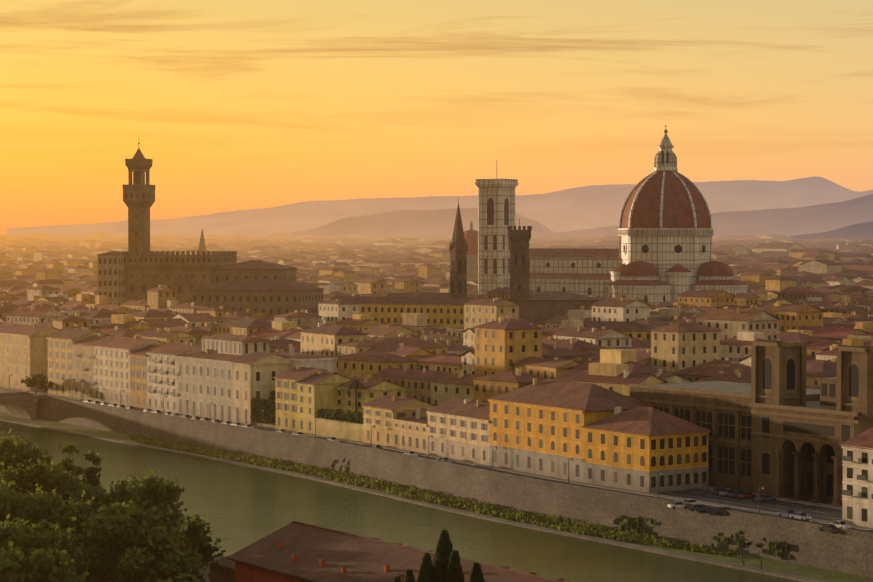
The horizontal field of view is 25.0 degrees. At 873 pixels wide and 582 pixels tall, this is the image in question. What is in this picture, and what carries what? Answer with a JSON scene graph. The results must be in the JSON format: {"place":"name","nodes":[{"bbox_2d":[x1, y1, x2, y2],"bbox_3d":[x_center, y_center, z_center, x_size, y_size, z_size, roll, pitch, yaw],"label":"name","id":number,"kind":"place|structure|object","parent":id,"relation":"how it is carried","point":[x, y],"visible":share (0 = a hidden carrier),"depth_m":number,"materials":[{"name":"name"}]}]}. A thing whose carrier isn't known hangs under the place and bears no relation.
{"place":"outdoors","nodes":[
{"label":"outdoors","id":0,"kind":"place"},
{"bbox_2d":[0,420,800,581],"bbox_3d":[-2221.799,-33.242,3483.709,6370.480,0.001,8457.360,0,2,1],"label":"river water","id":1,"kind":"structure","parent":0,"point":[241,507],"depth_m":415.18,"materials":[{"name":"green liquid"}]},
{"bbox_2d":[0,388,872,581],"bbox_3d":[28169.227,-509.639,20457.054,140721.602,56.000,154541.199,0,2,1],"label":"terrain ground","id":2,"kind":"structure","parent":0,"point":[800,570],"depth_m":371.40,"materials":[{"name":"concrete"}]},
{"bbox_2d":[0,562,19,581],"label":"tree","id":3,"kind":"object","parent":2,"relation":"on","point":[9,573],"visible":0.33,"depth_m":226.25,"materials":[{"name":"green plant"}]},
{"bbox_2d":[0,392,47,419],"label":"bridge","id":4,"kind":"structure","parent":2,"relation":"on","point":[20,405],"depth_m":638.65,"materials":[{"name":"stone"}]},
{"bbox_2d":[0,429,51,471],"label":"tree","id":5,"kind":"object","parent":2,"relation":"on","point":[14,453],"visible":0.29,"depth_m":344.26,"materials":[{"name":"green plant"}]},
{"bbox_2d":[0,474,54,529],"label":"tree","id":6,"kind":"object","parent":2,"relation":"on","point":[16,504],"visible":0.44,"depth_m":280.01,"materials":[{"name":"green plant"}]},
{"bbox_2d":[21,379,35,387],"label":"street tree","id":7,"kind":"object","parent":2,"relation":"on","point":[23,381],"visible":0.21,"depth_m":663.90,"materials":[{"name":"green plant"}]},
{"bbox_2d":[25,372,47,393],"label":"street tree","id":8,"kind":"object","parent":2,"relation":"on","point":[32,382],"visible":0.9,"depth_m":652.93,"materials":[{"name":"green plant"}]},
{"bbox_2d":[0,513,84,578],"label":"tree","id":9,"kind":"object","parent":2,"relation":"on","point":[32,538],"visible":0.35,"depth_m":251.76,"materials":[{"name":"green plant"}]},
{"bbox_2d":[35,381,53,394],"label":"street tree","id":10,"kind":"object","parent":2,"relation":"on","point":[44,388],"visible":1,"depth_m":647.86,"materials":[{"name":"green plant"}]},
{"bbox_2d":[0,458,88,505],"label":"tree","id":11,"kind":"object","parent":2,"relation":"on","point":[51,477],"visible":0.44,"depth_m":318.28,"materials":[{"name":"green plant"}]},
{"bbox_2d":[0,541,92,581],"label":"tree","id":12,"kind":"object","parent":2,"relation":"on","point":[32,565],"visible":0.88,"depth_m":228.59,"materials":[{"name":"green plant"}]},
{"bbox_2d":[27,483,100,548],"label":"tree","id":13,"kind":"object","parent":2,"relation":"on","point":[64,513],"visible":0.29,"depth_m":284.65,"materials":[{"name":"green plant"}]},
{"bbox_2d":[59,442,104,489],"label":"tree","id":14,"kind":"object","parent":2,"relation":"on","point":[90,475],"visible":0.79,"depth_m":335.65,"materials":[{"name":"green plant"}]},
{"bbox_2d":[64,475,163,514],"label":"tree","id":15,"kind":"object","parent":2,"relation":"on","point":[119,494],"visible":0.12,"depth_m":309.60,"materials":[{"name":"green plant"}]},
{"bbox_2d":[68,500,186,581],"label":"tree","id":16,"kind":"object","parent":2,"relation":"on","point":[113,529],"visible":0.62,"depth_m":266.39,"materials":[{"name":"green plant"}]},
{"bbox_2d":[106,468,198,542],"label":"tree","id":17,"kind":"object","parent":2,"relation":"on","point":[152,491],"visible":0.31,"depth_m":301.34,"materials":[{"name":"green plant"}]},
{"bbox_2d":[105,519,210,581],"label":"tree","id":18,"kind":"object","parent":2,"relation":"on","point":[132,566],"visible":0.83,"depth_m":262.14,"materials":[{"name":"green plant"}]},
{"bbox_2d":[157,568,199,581],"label":"tree","id":19,"kind":"object","parent":2,"relation":"on","point":[185,577],"visible":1,"depth_m":237.65,"materials":[{"name":"green plant"}]},
{"bbox_2d":[165,509,225,568],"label":"tree","id":20,"kind":"object","parent":2,"relation":"on","point":[194,532],"visible":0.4,"depth_m":284.97,"materials":[{"name":"green plant"}]},
{"bbox_2d":[97,143,296,305],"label":"palace with tower","id":21,"kind":"structure","parent":2,"relation":"on","point":[137,270],"depth_m":971.97,"materials":[{"name":"stone"}]},
{"bbox_2d":[211,419,220,422],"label":"car","id":22,"kind":"object","parent":2,"relation":"on","point":[216,420],"visible":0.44,"depth_m":553.57,"materials":[{"name":"paint"}]},
{"bbox_2d":[243,424,253,427],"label":"car","id":23,"kind":"object","parent":2,"relation":"on","point":[248,425],"visible":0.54,"depth_m":538.85,"materials":[{"name":"paint"}]},
{"bbox_2d":[275,429,287,432],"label":"car","id":24,"kind":"object","parent":2,"relation":"on","point":[282,430],"visible":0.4,"depth_m":524.43,"materials":[{"name":"paint"}]},
{"bbox_2d":[293,432,305,435],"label":"car","id":25,"kind":"object","parent":2,"relation":"on","point":[298,433],"visible":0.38,"depth_m":517.16,"materials":[{"name":"paint"}]},
{"bbox_2d":[250,391,363,424],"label":"ivy hedge","id":26,"kind":"object","parent":2,"relation":"on","point":[344,416],"visible":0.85,"depth_m":541.38,"materials":[{"name":"green plant"}]},
{"bbox_2d":[77,521,564,581],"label":"roof","id":27,"kind":"structure","parent":2,"relation":"on","point":[294,551],"depth_m":267.15,"materials":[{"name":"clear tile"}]},
{"bbox_2d":[326,437,338,441],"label":"car","id":28,"kind":"object","parent":2,"relation":"on","point":[332,438],"visible":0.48,"depth_m":503.60,"materials":[{"name":"paint"}]},
{"bbox_2d":[344,379,364,412],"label":"palm tree","id":29,"kind":"object","parent":2,"relation":"on","point":[357,383],"visible":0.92,"depth_m":518.35,"materials":[{"name":"green plant"}]},
{"bbox_2d":[372,445,383,449],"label":"car","id":30,"kind":"object","parent":2,"relation":"on","point":[377,447],"visible":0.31,"depth_m":484.56,"materials":[{"name":"paint"}]},
{"bbox_2d":[393,576,401,581],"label":"cypress","id":31,"kind":"object","parent":2,"relation":"on","point":[397,579],"visible":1,"depth_m":224.52,"materials":[{"name":"green plant"}]},
{"bbox_2d":[404,569,414,581],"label":"cypress","id":32,"kind":"object","parent":2,"relation":"on","point":[409,576],"visible":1,"depth_m":226.36,"materials":[{"name":"green plant"}]},
{"bbox_2d":[402,451,417,455],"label":"car","id":33,"kind":"object","parent":2,"relation":"on","point":[410,453],"visible":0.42,"depth_m":470.46,"materials":[{"name":"paint"}]},
{"bbox_2d":[188,279,656,340],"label":"buildings","id":34,"kind":"structure","parent":2,"relation":"on","point":[274,296],"depth_m":872.48,"materials":[{"name":"tile"}]},
{"bbox_2d":[417,552,436,581],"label":"cypress","id":35,"kind":"object","parent":2,"relation":"on","point":[427,572],"visible":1,"depth_m":229.08,"materials":[{"name":"green plant"}]},
{"bbox_2d":[0,232,872,405],"bbox_3d":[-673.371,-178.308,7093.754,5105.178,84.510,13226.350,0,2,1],"label":"city buildings","id":36,"kind":"structure","parent":2,"relation":"on","point":[815,296],"depth_m":760.36,"materials":[{"name":"tile"}]},
{"bbox_2d":[0,323,872,527],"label":"riverfront buildings","id":37,"kind":"structure","parent":2,"relation":"on","point":[598,435],"depth_m":494.93,"materials":[{"name":"paint"}]},
{"bbox_2d":[0,389,872,581],"bbox_3d":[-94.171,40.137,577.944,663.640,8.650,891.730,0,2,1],"label":"embankment wall","id":38,"kind":"structure","parent":2,"relation":"on","point":[845,550],"depth_m":426.45,"materials":[{"name":"stone"}]},
{"bbox_2d":[432,530,452,581],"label":"cypress","id":39,"kind":"object","parent":2,"relation":"on","point":[443,551],"visible":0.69,"depth_m":231.67,"materials":[{"name":"green plant"}]},
{"bbox_2d":[446,550,465,581],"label":"cypress","id":40,"kind":"object","parent":2,"relation":"on","point":[455,572],"visible":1,"depth_m":227.97,"materials":[{"name":"green plant"}]},
{"bbox_2d":[127,435,789,558],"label":"bank reeds","id":41,"kind":"object","parent":2,"relation":"on","point":[551,521],"depth_m":429.37,"materials":[{"name":"green plant"}]},
{"bbox_2d":[470,562,484,581],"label":"cypress","id":42,"kind":"object","parent":2,"relation":"on","point":[477,575],"visible":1,"depth_m":226.05,"materials":[{"name":"green plant"}]},
{"bbox_2d":[198,197,855,324],"bbox_3d":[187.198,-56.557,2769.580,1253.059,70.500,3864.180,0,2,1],"label":"church towers","id":43,"kind":"structure","parent":2,"relation":"on","point":[537,308],"depth_m":848.02,"materials":[{"name":"stone"}]},
{"bbox_2d":[475,126,747,304],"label":"cathedral","id":44,"kind":"structure","parent":2,"relation":"on","point":[662,253],"depth_m":1085.68,"materials":[{"name":"stone"}]},
{"bbox_2d":[738,530,752,565],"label":"street tree","id":45,"kind":"object","parent":2,"relation":"on","point":[743,542],"visible":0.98,"depth_m":353.19,"materials":[{"name":"green plant"}]},
{"bbox_2d":[628,340,872,505],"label":"library building","id":46,"kind":"structure","parent":2,"relation":"on","point":[778,427],"depth_m":399.17,"materials":[{"name":"stone"},{"name":"glass"}]},
{"bbox_2d":[755,537,766,568],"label":"street tree","id":47,"kind":"object","parent":2,"relation":"on","point":[760,544],"visible":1,"depth_m":350.40,"materials":[{"name":"green plant"}]},
{"bbox_2d":[0,386,872,530],"bbox_3d":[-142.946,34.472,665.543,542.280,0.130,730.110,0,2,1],"label":"street pavement","id":48,"kind":"structure","parent":0,"point":[823,511],"depth_m":394.00,"materials":[{"name":"grey asphalt"}]},
{"bbox_2d":[230,422,242,425],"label":"car","id":49,"kind":"object","parent":48,"relation":"on","point":[237,423],"visible":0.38,"depth_m":543.97,"materials":[{"name":"paint"}]},
{"bbox_2d":[435,457,451,462],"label":"car","id":50,"kind":"object","parent":48,"relation":"on","point":[445,459],"visible":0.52,"depth_m":456.78,"materials":[{"name":"paint"}]},
{"bbox_2d":[492,446,496,470],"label":"street lamp","id":51,"kind":"object","parent":48,"relation":"on","point":[492,456],"visible":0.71,"depth_m":435.15,"materials":[{"name":"black metal"}]},
{"bbox_2d":[568,458,572,483],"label":"street lamp","id":52,"kind":"object","parent":48,"relation":"on","point":[568,469],"visible":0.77,"depth_m":411.56,"materials":[{"name":"black metal"}]},
{"bbox_2d":[658,471,662,498],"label":"street lamp","id":53,"kind":"object","parent":48,"relation":"on","point":[661,472],"visible":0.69,"depth_m":388.74,"materials":[{"name":"black metal"}]},
{"bbox_2d":[667,501,686,508],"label":"car","id":54,"kind":"object","parent":48,"relation":"on","point":[676,504],"visible":0.9,"depth_m":380.23,"materials":[{"name":"paint"}]},
{"bbox_2d":[683,499,702,503],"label":"car","id":55,"kind":"object","parent":48,"relation":"on","point":[692,501],"visible":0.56,"depth_m":383.72,"materials":[{"name":"paint"}]},
{"bbox_2d":[689,504,708,511],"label":"car","id":56,"kind":"object","parent":48,"relation":"on","point":[698,507],"visible":0.9,"depth_m":376.14,"materials":[{"name":"paint"}]},
{"bbox_2d":[710,487,724,494],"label":"car","id":57,"kind":"object","parent":48,"relation":"on","point":[716,490],"visible":0.56,"depth_m":401.12,"materials":[{"name":"paint"}]},
{"bbox_2d":[714,507,730,515],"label":"car","id":58,"kind":"object","parent":48,"relation":"on","point":[721,510],"visible":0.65,"depth_m":372.17,"materials":[{"name":"paint"}]},
{"bbox_2d":[719,488,732,496],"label":"car","id":59,"kind":"object","parent":48,"relation":"on","point":[725,491],"visible":0.44,"depth_m":399.02,"materials":[{"name":"paint"}]},
{"bbox_2d":[727,490,742,497],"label":"car","id":60,"kind":"object","parent":48,"relation":"on","point":[734,493],"visible":0.62,"depth_m":396.91,"materials":[{"name":"paint"}]},
{"bbox_2d":[737,491,756,498],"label":"car","id":61,"kind":"object","parent":48,"relation":"on","point":[745,494],"visible":1,"depth_m":394.97,"materials":[{"name":"paint"}]},
{"bbox_2d":[759,485,763,514],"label":"street lamp","id":62,"kind":"object","parent":48,"relation":"on","point":[762,486],"visible":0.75,"depth_m":365.92,"materials":[{"name":"black metal"}]},
{"bbox_2d":[754,494,776,501],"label":"car","id":63,"kind":"object","parent":48,"relation":"on","point":[765,497],"visible":0.94,"depth_m":390.76,"materials":[{"name":"paint"}]},
{"bbox_2d":[777,509,793,517],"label":"car","id":64,"kind":"object","parent":48,"relation":"on","point":[786,512],"visible":0.65,"depth_m":368.68,"materials":[{"name":"paint"}]},
{"bbox_2d":[789,512,811,520],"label":"car","id":65,"kind":"object","parent":48,"relation":"on","point":[802,516],"visible":1,"depth_m":365.29,"materials":[{"name":"paint"}]},
{"bbox_2d":[818,524,837,532],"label":"car","id":66,"kind":"object","parent":48,"relation":"on","point":[828,527],"visible":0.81,"depth_m":349.74,"materials":[{"name":"paint"}]},
{"bbox_2d":[829,520,850,528],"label":"car","id":67,"kind":"object","parent":48,"relation":"on","point":[839,524],"visible":0.71,"depth_m":353.76,"materials":[{"name":"paint"}]},
{"bbox_2d":[0,0,872,233],"label":"sky","id":68,"kind":"structure","parent":0,"point":[235,105],"materials":[{"name":"orange"}]},
{"bbox_2d":[7,176,872,236],"bbox_3d":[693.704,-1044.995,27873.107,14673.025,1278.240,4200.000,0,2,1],"label":"hill","id":69,"kind":"structure","parent":0,"point":[585,207],"depth_m":29213.17,"materials":[{"name":"purple"}]},
{"bbox_2d":[290,194,872,238],"bbox_3d":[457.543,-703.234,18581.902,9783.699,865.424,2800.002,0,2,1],"label":"hill","id":70,"kind":"structure","parent":0,"point":[819,218],"depth_m":19359.49,"materials":[{"name":"purple"}]},
{"bbox_2d":[789,221,872,238],"bbox_3d":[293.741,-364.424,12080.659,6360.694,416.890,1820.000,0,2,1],"label":"hill","id":71,"kind":"structure","parent":0,"point":[861,231],"depth_m":12684.94,"materials":[{"name":"purple"}]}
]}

